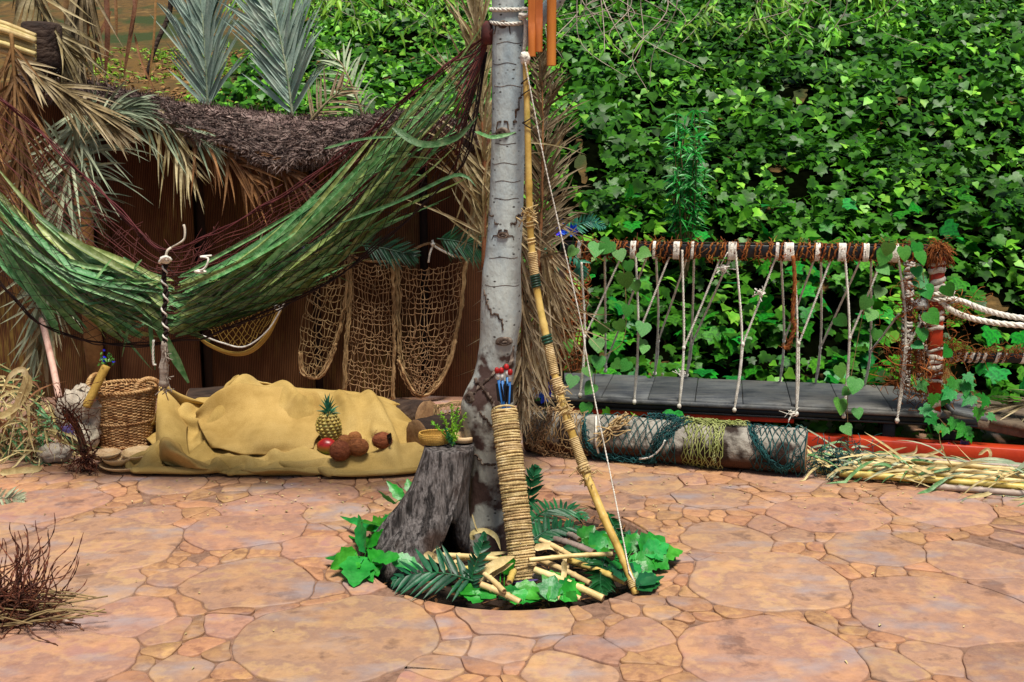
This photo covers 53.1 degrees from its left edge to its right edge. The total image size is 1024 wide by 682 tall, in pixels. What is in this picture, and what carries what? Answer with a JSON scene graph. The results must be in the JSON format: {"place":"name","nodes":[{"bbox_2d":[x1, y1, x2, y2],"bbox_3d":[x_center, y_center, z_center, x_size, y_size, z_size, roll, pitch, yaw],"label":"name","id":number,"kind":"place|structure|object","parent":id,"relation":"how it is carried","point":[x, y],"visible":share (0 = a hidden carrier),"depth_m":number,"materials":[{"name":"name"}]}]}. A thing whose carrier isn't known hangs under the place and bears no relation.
{"place":"outdoors","nodes":[
{"label":"outdoors","id":0,"kind":"place"},
{"bbox_2d":[0,33,81,246],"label":"palm frond","id":1,"kind":"object","parent":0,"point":[16,100],"visible":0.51,"depth_m":5.72,"materials":[{"name":"plant"}]},
{"bbox_2d":[86,42,389,116],"bbox_3d":[-3.407,-1.910,10.519,3.801,3.015,6.749,0,10,0],"label":"ground cover","id":2,"kind":"object","parent":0,"point":[174,67],"visible":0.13,"depth_m":12.62,"materials":[{"name":"green plant"}]},
{"bbox_2d":[0,395,1023,681],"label":"patio floor","id":3,"kind":"structure","parent":0,"point":[766,577],"depth_m":3.92,"materials":[{"name":"stone"}]},
{"bbox_2d":[0,529,83,645],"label":"palm broom","id":4,"kind":"object","parent":3,"relation":"on","point":[4,604],"visible":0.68,"depth_m":3.59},
{"bbox_2d":[0,513,86,638],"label":"dry bush","id":5,"kind":"object","parent":3,"relation":"on","point":[18,591],"visible":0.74,"depth_m":3.64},
{"bbox_2d":[10,304,79,420],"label":"palm frond","id":6,"kind":"object","parent":3,"relation":"on","point":[41,349],"visible":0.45,"depth_m":6.33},
{"bbox_2d":[0,364,99,473],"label":"straw heap","id":7,"kind":"object","parent":3,"relation":"on","point":[23,449],"visible":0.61,"depth_m":5.59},
{"bbox_2d":[39,314,62,399],"bbox_3d":[-2.741,0.086,6.080,0.044,0.442,0.550,-6,11,-31],"label":"wooden pole","id":8,"kind":"object","parent":3,"relation":"on","point":[50,355],"visible":0.93,"depth_m":6.07,"materials":[{"name":"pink wood"}]},
{"bbox_2d":[0,584,107,627],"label":"stalk sheath","id":9,"kind":"object","parent":3,"relation":"on","point":[47,611],"visible":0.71,"depth_m":3.56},
{"bbox_2d":[36,442,72,462],"bbox_3d":[-2.492,0.604,5.586,0.183,0.106,0.152,0,10,0],"label":"rock","id":10,"kind":"object","parent":3,"relation":"on","point":[47,456],"visible":0.91,"depth_m":5.54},
{"bbox_2d":[54,383,102,451],"bbox_3d":[-2.450,0.425,5.805,0.300,0.384,0.266,0,10,0],"label":"rock","id":11,"kind":"object","parent":3,"relation":"on","point":[94,422],"visible":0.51,"depth_m":5.73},
{"bbox_2d":[67,108,105,385],"bbox_3d":[-2.742,-0.509,6.609,0.127,2.002,0.120,0,10,0],"label":"timber pole","id":12,"kind":"object","parent":3,"relation":"on","point":[92,354],"visible":0.17,"depth_m":6.64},
{"bbox_2d":[60,408,113,477],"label":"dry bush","id":13,"kind":"object","parent":3,"relation":"on","point":[88,460],"visible":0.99,"depth_m":5.38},
{"bbox_2d":[24,374,100,455],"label":"palm twigs","id":14,"kind":"object","parent":13,"relation":"on","point":[70,419],"visible":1,"depth_m":5.29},
{"bbox_2d":[85,372,158,449],"bbox_3d":[-2.247,0.394,5.928,0.397,0.413,0.396,-6,11,-31],"label":"wicker basket","id":15,"kind":"object","parent":3,"relation":"on","point":[127,417],"visible":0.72,"depth_m":5.81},
{"bbox_2d":[83,349,114,407],"bbox_3d":[-2.295,0.211,5.690,0.086,0.325,0.195,8,13,39],"label":"cane vase","id":16,"kind":"object","parent":15,"relation":"in","point":[95,386],"visible":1,"depth_m":5.67,"materials":[{"name":"yellow plant"}]},
{"bbox_2d":[0,82,490,398],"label":"screen fence","id":17,"kind":"object","parent":3,"relation":"on","point":[273,358],"visible":0.28,"depth_m":7.03,"materials":[{"name":"wood"}]},
{"bbox_2d":[199,303,284,355],"bbox_3d":[-1.823,-0.121,6.909,0.626,0.454,0.070,0,10,0],"label":"fishing net","id":18,"kind":"object","parent":17,"relation":"hanging from","point":[263,339],"visible":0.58,"depth_m":6.93,"materials":[{"name":"brown fabric"}]},
{"bbox_2d":[298,259,349,379],"bbox_3d":[-1.264,-0.149,6.906,0.391,0.833,0.083,0,10,0],"label":"fishing net","id":19,"kind":"object","parent":17,"relation":"hanging from","point":[326,366],"visible":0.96,"depth_m":6.91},
{"bbox_2d":[342,254,396,399],"bbox_3d":[-0.972,-0.080,6.918,0.394,1.025,0.084,0,10,0],"label":"fishing net","id":20,"kind":"object","parent":17,"relation":"hanging from","point":[347,336],"visible":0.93,"depth_m":6.91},
{"bbox_2d":[395,242,469,397],"bbox_3d":[-0.537,-0.136,6.907,0.513,1.067,0.083,0,10,0],"label":"fishing net","id":21,"kind":"object","parent":17,"relation":"hanging from","point":[409,380],"visible":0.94,"depth_m":6.91,"materials":[{"name":"fabric"}]},
{"bbox_2d":[361,235,420,270],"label":"cycad leaf","id":22,"kind":"object","parent":21,"relation":"on","point":[412,258],"visible":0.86,"depth_m":6.67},
{"bbox_2d":[437,224,481,267],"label":"cycad leaf","id":23,"kind":"object","parent":21,"relation":"on","point":[468,248],"visible":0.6,"depth_m":6.62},
{"bbox_2d":[17,70,491,177],"bbox_3d":[-1.741,-0.688,6.783,3.309,2.293,1.008,0,10,0],"label":"thatched awning","id":24,"kind":"object","parent":3,"relation":"on","point":[295,142],"visible":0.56,"depth_m":6.62,"materials":[{"name":"plant"}]},
{"bbox_2d":[21,21,62,76],"bbox_3d":[-2.879,-1.788,6.288,0.230,0.315,0.230,0,10,0],"label":"sawn post","id":25,"kind":"object","parent":24,"relation":"on","point":[48,50],"visible":0.69,"depth_m":6.21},
{"bbox_2d":[12,0,115,97],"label":"palm frond","id":26,"kind":"object","parent":24,"relation":"on","point":[71,52],"visible":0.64,"depth_m":6.35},
{"bbox_2d":[0,96,130,377],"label":"palm frond","id":27,"kind":"object","parent":24,"relation":"hanging from","point":[31,329],"visible":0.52,"depth_m":6.07,"materials":[{"name":"plant"}]},
{"bbox_2d":[15,59,143,159],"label":"palm frond","id":28,"kind":"object","parent":24,"relation":"on","point":[89,109],"visible":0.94,"depth_m":5.93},
{"bbox_2d":[44,0,121,84],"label":"palm frond","id":29,"kind":"object","parent":24,"relation":"on","point":[88,7],"visible":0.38,"depth_m":6.56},
{"bbox_2d":[33,79,165,246],"bbox_3d":[-2.532,-0.989,6.101,0.988,1.133,0.431,0,10,0],"label":"palm frond","id":30,"kind":"object","parent":24,"relation":"attached to","point":[137,105],"visible":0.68,"depth_m":6.07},
{"bbox_2d":[113,97,230,198],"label":"palm frond","id":31,"kind":"object","parent":24,"relation":"hanging from","point":[217,151],"visible":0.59,"depth_m":6.37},
{"bbox_2d":[147,109,214,218],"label":"palm frond","id":32,"kind":"object","parent":24,"relation":"hanging from","point":[179,170],"visible":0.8,"depth_m":6.39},
{"bbox_2d":[191,128,281,225],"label":"palm frond","id":33,"kind":"object","parent":24,"relation":"hanging from","point":[248,188],"visible":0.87,"depth_m":6.40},
{"bbox_2d":[227,149,322,218],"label":"palm frond","id":34,"kind":"object","parent":24,"relation":"on","point":[286,175],"visible":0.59,"depth_m":6.42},
{"bbox_2d":[307,67,367,120],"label":"palm frond","id":35,"kind":"object","parent":24,"relation":"on","point":[341,91],"visible":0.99,"depth_m":7.02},
{"bbox_2d":[125,374,423,476],"bbox_3d":[-1.212,0.428,5.782,1.875,0.384,1.116,0,10,0],"label":"burlap cloth","id":36,"kind":"object","parent":3,"relation":"on","point":[245,424],"visible":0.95,"depth_m":5.66,"materials":[{"name":"fabric"}]},
{"bbox_2d":[315,393,341,440],"bbox_3d":[-1.027,0.423,5.729,0.154,0.279,0.155,0,10,0],"label":"pineapple","id":37,"kind":"object","parent":36,"relation":"on","point":[328,423],"visible":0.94,"depth_m":5.70,"materials":[{"name":"yellow food"}]},
{"bbox_2d":[340,512,390,556],"bbox_3d":[-0.637,0.816,4.457,0.358,0.166,0.534,5,11,25],"label":"leaf spray","id":38,"kind":"object","parent":3,"relation":"on","point":[364,543],"visible":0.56,"depth_m":4.31,"materials":[{"name":"plant"}]},
{"bbox_2d":[325,546,422,586],"bbox_3d":[-0.561,0.864,4.079,0.346,0.107,0.264,-5,11,-26],"label":"leaf spray","id":39,"kind":"object","parent":3,"relation":"on","point":[352,565],"visible":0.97,"depth_m":4.04,"materials":[{"name":"plant"}]},
{"bbox_2d":[392,399,439,419],"bbox_3d":[-0.662,0.439,6.287,0.441,0.197,0.222,7,12,37],"label":"log","id":40,"kind":"object","parent":3,"relation":"on","point":[412,409],"visible":0.26,"depth_m":6.16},
{"bbox_2d":[391,545,473,601],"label":"fern frond","id":41,"kind":"object","parent":3,"relation":"on","point":[408,582],"visible":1,"depth_m":3.90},
{"bbox_2d":[461,531,490,587],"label":"fern frond","id":42,"kind":"object","parent":41,"relation":"on","point":[481,546],"visible":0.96,"depth_m":3.92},
{"bbox_2d":[406,410,463,445],"bbox_3d":[-0.344,0.506,5.785,0.469,0.234,0.250,-8,12,-38],"label":"log","id":43,"kind":"object","parent":3,"relation":"on","point":[415,427],"visible":0.27,"depth_m":5.66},
{"bbox_2d":[383,508,654,609],"bbox_3d":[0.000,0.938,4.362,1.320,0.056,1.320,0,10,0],"label":"soil","id":44,"kind":"structure","parent":3,"relation":"in","point":[442,595],"depth_m":4.02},
{"bbox_2d":[365,443,473,588],"bbox_3d":[-0.444,0.700,4.251,0.571,0.517,0.444,0,10,0],"label":"tree stump","id":45,"kind":"object","parent":44,"relation":"on","point":[430,512],"visible":0.85,"depth_m":4.18,"materials":[{"name":"grey wood"}]},
{"bbox_2d":[430,403,466,445],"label":"succulent plant","id":46,"kind":"object","parent":45,"relation":"on","point":[450,437],"visible":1,"depth_m":4.25,"materials":[{"name":"green plant"}]},
{"bbox_2d":[452,555,544,604],"bbox_3d":[-0.038,0.906,3.852,0.324,0.112,0.283,-6,12,-32],"label":"leaf spray","id":47,"kind":"object","parent":44,"relation":"on","point":[526,590],"visible":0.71,"depth_m":3.82,"materials":[{"name":"plant"}]},
{"bbox_2d":[461,0,564,556],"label":"poplar tree","id":48,"kind":"object","parent":44,"relation":"on","point":[500,314],"visible":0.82,"depth_m":4.19,"materials":[{"name":"grey plant"}]},
{"bbox_2d":[0,21,493,347],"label":"hammock","id":49,"kind":"object","parent":48,"relation":"hanging from","point":[478,62],"visible":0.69,"depth_m":4.78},
{"bbox_2d":[0,171,210,382],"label":"palm frond","id":50,"kind":"object","parent":49,"relation":"in","point":[101,262],"visible":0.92,"depth_m":4.85,"materials":[{"name":"plant"}]},
{"bbox_2d":[155,224,185,400],"bbox_3d":[-1.588,-0.118,4.740,0.211,0.844,0.109,8,13,40],"label":"rope binding","id":51,"kind":"object","parent":49,"relation":"attached to","point":[165,260],"visible":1,"depth_m":4.75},
{"bbox_2d":[169,11,491,336],"bbox_3d":[-0.844,-0.703,4.595,1.730,1.480,0.356,4,11,21],"label":"palm frond","id":52,"kind":"object","parent":49,"relation":"in","point":[293,229],"visible":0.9,"depth_m":4.58,"materials":[{"name":"plant"}]},
{"bbox_2d":[341,173,475,222],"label":"palm leaf","id":53,"kind":"object","parent":49,"relation":"attached to","point":[410,195],"visible":1,"depth_m":4.27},
{"bbox_2d":[392,116,477,147],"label":"palm leaf","id":54,"kind":"object","parent":49,"relation":"attached to","point":[400,132],"visible":1,"depth_m":4.18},
{"bbox_2d":[401,0,580,266],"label":"palm frond","id":55,"kind":"object","parent":48,"relation":"attached to","point":[476,13],"visible":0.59,"depth_m":4.68,"materials":[{"name":"plant"}]},
{"bbox_2d":[451,140,561,268],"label":"palm frond","id":56,"kind":"object","parent":55,"relation":"attached to","point":[475,169],"visible":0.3,"depth_m":4.76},
{"bbox_2d":[489,7,527,51],"bbox_3d":[-0.008,-1.244,4.083,0.169,0.194,0.166,0,10,0],"label":"rope","id":57,"kind":"object","parent":48,"relation":"attached to","point":[522,16],"visible":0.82,"depth_m":4.02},
{"bbox_2d":[547,0,555,65],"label":"wind chime","id":58,"kind":"object","parent":48,"relation":"hanging from","point":[551,32],"visible":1,"depth_m":3.96,"materials":[{"name":"orange wood"}]},
{"bbox_2d":[491,404,537,584],"bbox_3d":[0.009,0.609,4.093,0.114,0.686,0.366,-3,10,-18],"label":"quiver","id":59,"kind":"object","parent":44,"relation":"on","point":[518,527],"visible":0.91,"depth_m":4.06,"materials":[{"name":"beige wicker"}]},
{"bbox_2d":[525,464,543,509],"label":"fern frond","id":60,"kind":"object","parent":44,"relation":"on","point":[534,470],"visible":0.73,"depth_m":4.53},
{"bbox_2d":[531,514,581,543],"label":"fern frond","id":61,"kind":"object","parent":44,"relation":"on","point":[546,534],"visible":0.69,"depth_m":4.32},
{"bbox_2d":[566,532,581,541],"bbox_3d":[0.258,0.815,4.266,0.029,0.028,0.081,-6,11,-30],"label":"cane","id":62,"kind":"object","parent":61,"relation":"on","point":[574,536],"visible":0.98,"depth_m":4.25,"materials":[{"name":"brown wood"}]},
{"bbox_2d":[577,525,617,551],"bbox_3d":[0.349,0.831,4.208,0.179,0.099,0.197,0,10,0],"label":"leaf spray","id":63,"kind":"object","parent":62,"relation":"on","point":[591,536],"visible":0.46,"depth_m":4.22,"materials":[{"name":"plant"}]},
{"bbox_2d":[529,497,589,523],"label":"fern frond","id":64,"kind":"object","parent":44,"relation":"on","point":[564,512],"visible":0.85,"depth_m":4.53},
{"bbox_2d":[455,188,603,441],"bbox_3d":[0.066,-0.082,5.184,0.676,1.384,0.505,-6,11,-31],"label":"palm frond","id":65,"kind":"object","parent":3,"relation":"on","point":[524,418],"visible":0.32,"depth_m":5.21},
{"bbox_2d":[473,213,572,410],"bbox_3d":[0.050,-0.180,4.936,0.490,1.113,0.342,0,10,0],"label":"palm frond","id":66,"kind":"object","parent":65,"relation":"attached to","point":[522,378],"visible":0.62,"depth_m":4.94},
{"bbox_2d":[522,45,589,266],"bbox_3d":[0.134,-0.881,4.835,0.540,1.066,0.350,-4,10,-20],"label":"palm frond","id":67,"kind":"object","parent":66,"relation":"on","point":[548,223],"visible":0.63,"depth_m":4.86,"materials":[{"name":"plant"}]},
{"bbox_2d":[524,245,617,402],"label":"palm frond","id":68,"kind":"object","parent":65,"relation":"hanging from","point":[566,316],"visible":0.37,"depth_m":5.38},
{"bbox_2d":[515,51,638,594],"bbox_3d":[0.292,-0.086,3.973,0.650,2.050,0.152,10,14,44],"label":"bow","id":69,"kind":"object","parent":3,"relation":"on","point":[566,412],"visible":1,"depth_m":4.06,"materials":[{"name":"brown wood"}]},
{"bbox_2d":[583,556,615,594],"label":"fern frond","id":70,"kind":"object","parent":3,"relation":"on","point":[601,584],"visible":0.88,"depth_m":3.93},
{"bbox_2d":[606,563,663,591],"bbox_3d":[0.455,0.901,3.932,0.242,0.075,0.126,4,10,20],"label":"leaf spray","id":71,"kind":"object","parent":3,"relation":"on","point":[646,581],"visible":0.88,"depth_m":3.91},
{"bbox_2d":[608,531,682,582],"bbox_3d":[0.507,0.852,4.076,0.248,0.122,0.366,5,11,29],"label":"leaf spray","id":72,"kind":"object","parent":3,"relation":"on","point":[651,551],"visible":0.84,"depth_m":4.10,"materials":[{"name":"plant"}]},
{"bbox_2d":[522,411,807,473],"bbox_3d":[0.817,0.539,5.584,1.528,0.239,0.242,3,10,17],"label":"log","id":73,"kind":"object","parent":3,"relation":"on","point":[738,451],"visible":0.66,"depth_m":5.44,"materials":[{"name":"wood"}]},
{"bbox_2d":[525,404,587,457],"bbox_3d":[0.256,0.507,5.712,0.385,0.274,0.223,2,10,11],"label":"fishing net","id":74,"kind":"object","parent":73,"relation":"on","point":[536,447],"visible":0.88,"depth_m":5.66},
{"bbox_2d":[587,411,634,447],"bbox_3d":[0.535,0.473,5.525,0.256,0.208,0.080,0,10,0],"label":"raffia bow","id":75,"kind":"object","parent":73,"relation":"attached to","point":[616,424],"visible":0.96,"depth_m":5.51,"materials":[{"name":"fabric"}]},
{"bbox_2d":[581,411,692,464],"bbox_3d":[0.667,0.526,5.569,0.624,0.277,0.209,3,10,19],"label":"fishing net","id":76,"kind":"object","parent":73,"relation":"hanging from","point":[670,433],"visible":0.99,"depth_m":5.53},
{"bbox_2d":[681,416,750,469],"bbox_3d":[1.068,0.552,5.439,0.379,0.276,0.188,3,10,16],"label":"fishing net","id":77,"kind":"object","parent":73,"relation":"hanging from","point":[717,423],"visible":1,"depth_m":5.42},
{"bbox_2d":[747,422,807,476],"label":"fishing net","id":78,"kind":"object","parent":73,"relation":"hanging from","point":[766,457],"visible":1,"depth_m":5.30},
{"bbox_2d":[514,233,992,440],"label":"rope bridge","id":79,"kind":"structure","parent":3,"relation":"on","point":[887,408],"depth_m":5.85,"materials":[{"name":"black paint"}]},
{"bbox_2d":[555,254,591,381],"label":"frond","id":80,"kind":"object","parent":79,"relation":"hanging from","point":[577,364],"visible":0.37,"depth_m":6.30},
{"bbox_2d":[563,236,651,413],"bbox_3d":[0.549,-0.069,5.898,0.511,1.069,0.098,1,10,6],"label":"climbing vine","id":81,"kind":"object","parent":79,"relation":"attached to","point":[623,279],"visible":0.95,"depth_m":5.88,"materials":[{"name":"green plant"}]},
{"bbox_2d":[832,241,910,442],"bbox_3d":[1.958,0.019,5.632,0.397,1.140,0.102,2,10,12],"label":"climbing vine","id":82,"kind":"object","parent":79,"relation":"attached to","point":[884,254],"visible":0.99,"depth_m":5.61,"materials":[{"name":"green plant"}]},
{"bbox_2d":[910,241,954,378],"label":"climbing vine","id":83,"kind":"object","parent":79,"relation":"attached to","point":[931,316],"visible":1,"depth_m":5.52,"materials":[{"name":"plant"}]},
{"bbox_2d":[913,372,996,425],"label":"climbing vine","id":84,"kind":"object","parent":79,"relation":"attached to","point":[949,394],"visible":1,"depth_m":5.58,"materials":[{"name":"plant"}]},
{"bbox_2d":[928,292,1023,320],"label":"rope","id":85,"kind":"object","parent":79,"relation":"attached to","point":[975,306],"visible":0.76,"depth_m":5.56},
{"bbox_2d":[938,301,1023,328],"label":"rope","id":86,"kind":"object","parent":79,"relation":"attached to","point":[951,310],"visible":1,"depth_m":5.54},
{"bbox_2d":[801,433,885,480],"bbox_3d":[1.723,0.635,5.355,0.562,0.343,0.352,0,10,0],"label":"fishing net","id":87,"kind":"object","parent":3,"relation":"on","point":[838,462],"visible":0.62,"depth_m":5.31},
{"bbox_2d":[797,424,1023,505],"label":"cane leaves","id":88,"kind":"object","parent":3,"relation":"on","point":[924,473],"visible":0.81,"depth_m":5.20,"materials":[{"name":"plant"}]},
{"bbox_2d":[807,431,1023,462],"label":"red kerb","id":89,"kind":"structure","parent":3,"relation":"on","point":[1014,453],"depth_m":5.67,"materials":[{"name":"paint"}]},
{"bbox_2d":[932,416,973,443],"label":"climbing vine","id":90,"kind":"object","parent":89,"relation":"on","point":[964,430],"visible":1,"depth_m":5.62,"materials":[{"name":"plant"}]},
{"bbox_2d":[839,470,1023,490],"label":"cane","id":91,"kind":"object","parent":3,"relation":"on","point":[958,481],"visible":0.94,"depth_m":5.12,"materials":[{"name":"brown wood"}]},
{"bbox_2d":[925,338,1023,370],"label":"wrapped rail","id":92,"kind":"object","parent":3,"relation":"on","point":[995,357],"visible":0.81,"depth_m":5.68,"materials":[{"name":"fabric"}]},
{"bbox_2d":[933,483,1023,495],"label":"cane","id":93,"kind":"object","parent":3,"relation":"on","point":[980,489],"visible":0.98,"depth_m":5.04,"materials":[{"name":"grey wood"}]},
{"bbox_2d":[941,393,1023,437],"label":"ramp","id":94,"kind":"structure","parent":3,"relation":"on","point":[1012,424],"depth_m":5.69,"materials":[{"name":"wood"}]},
{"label":"cane","id":95,"kind":"object","parent":3,"relation":"on","visible":0},
{"bbox_2d":[537,570,584,601],"bbox_3d":[0.184,0.919,3.843,0.164,0.087,0.160,2,10,13],"label":"leaf spray","id":96,"kind":"object","parent":95,"relation":"on","point":[551,588],"visible":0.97,"depth_m":3.81,"materials":[{"name":"plant"}]},
{"bbox_2d":[0,0,1023,410],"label":"bank","id":97,"kind":"structure","parent":0,"point":[144,26],"depth_m":13.13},
{"bbox_2d":[153,0,250,104],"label":"palm frond","id":98,"kind":"object","parent":97,"relation":"on","point":[204,40],"visible":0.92,"depth_m":7.09,"materials":[{"name":"plant"}]},
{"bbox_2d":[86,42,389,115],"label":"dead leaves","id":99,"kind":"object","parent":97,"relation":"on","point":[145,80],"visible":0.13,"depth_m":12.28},
{"bbox_2d":[186,0,1023,442],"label":"ivy","id":100,"kind":"object","parent":97,"relation":"on","point":[916,172],"visible":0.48,"depth_m":9.14,"materials":[{"name":"green plant"}]},
{"bbox_2d":[216,0,324,115],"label":"palm frond","id":101,"kind":"object","parent":100,"relation":"on","point":[259,23],"visible":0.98,"depth_m":7.05,"materials":[{"name":"plant"}]},
{"bbox_2d":[309,39,376,115],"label":"palm frond","id":102,"kind":"object","parent":100,"relation":"on","point":[326,61],"visible":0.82,"depth_m":7.23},
{"bbox_2d":[283,0,465,48],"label":"hanging branch","id":103,"kind":"object","parent":100,"relation":"hanging from","point":[352,19],"visible":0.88,"depth_m":8.86,"materials":[{"name":"green plant"}]},
{"bbox_2d":[556,0,685,70],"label":"hanging branch","id":104,"kind":"object","parent":100,"relation":"hanging from","point":[617,2],"visible":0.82,"depth_m":8.02,"materials":[{"name":"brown plant"}]},
{"bbox_2d":[543,0,705,91],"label":"hanging branch","id":105,"kind":"object","parent":100,"relation":"hanging from","point":[638,45],"visible":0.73,"depth_m":7.75,"materials":[{"name":"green plant"}]},
{"bbox_2d":[662,108,715,281],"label":"young shrub","id":106,"kind":"object","parent":100,"relation":"on","point":[687,192],"visible":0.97,"depth_m":7.39,"materials":[{"name":"plant"}]},
{"bbox_2d":[678,0,799,49],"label":"hanging branch","id":107,"kind":"object","parent":100,"relation":"hanging from","point":[753,20],"visible":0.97,"depth_m":8.64,"materials":[{"name":"green plant"}]},
{"bbox_2d":[759,0,939,68],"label":"hanging branch","id":108,"kind":"object","parent":100,"relation":"hanging from","point":[808,8],"visible":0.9,"depth_m":8.55,"materials":[{"name":"green plant"}]},
{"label":"cane","id":109,"kind":"object","parent":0,"visible":0},
{"bbox_2d":[838,457,1004,471],"bbox_3d":[2.237,0.639,5.212,1.151,0.033,0.027,3,10,18],"label":"cane","id":110,"kind":"object","parent":109,"relation":"on","point":[914,463],"visible":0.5,"depth_m":5.26,"materials":[{"name":"brown wood"}]},
{"bbox_2d":[828,452,1023,472],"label":"cane","id":111,"kind":"object","parent":110,"relation":"on","point":[978,466],"visible":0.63,"depth_m":5.20,"materials":[{"name":"brown wood"}]},
{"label":"cane","id":112,"kind":"object","parent":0,"visible":0},
{"bbox_2d":[850,465,1023,482],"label":"cane","id":113,"kind":"object","parent":112,"relation":"on","point":[945,474],"visible":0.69,"depth_m":5.14,"materials":[{"name":"brown wood"}]},
{"bbox_2d":[841,460,1023,478],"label":"cane","id":114,"kind":"object","parent":113,"relation":"on","point":[964,470],"visible":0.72,"depth_m":5.15,"materials":[{"name":"brown wood"}]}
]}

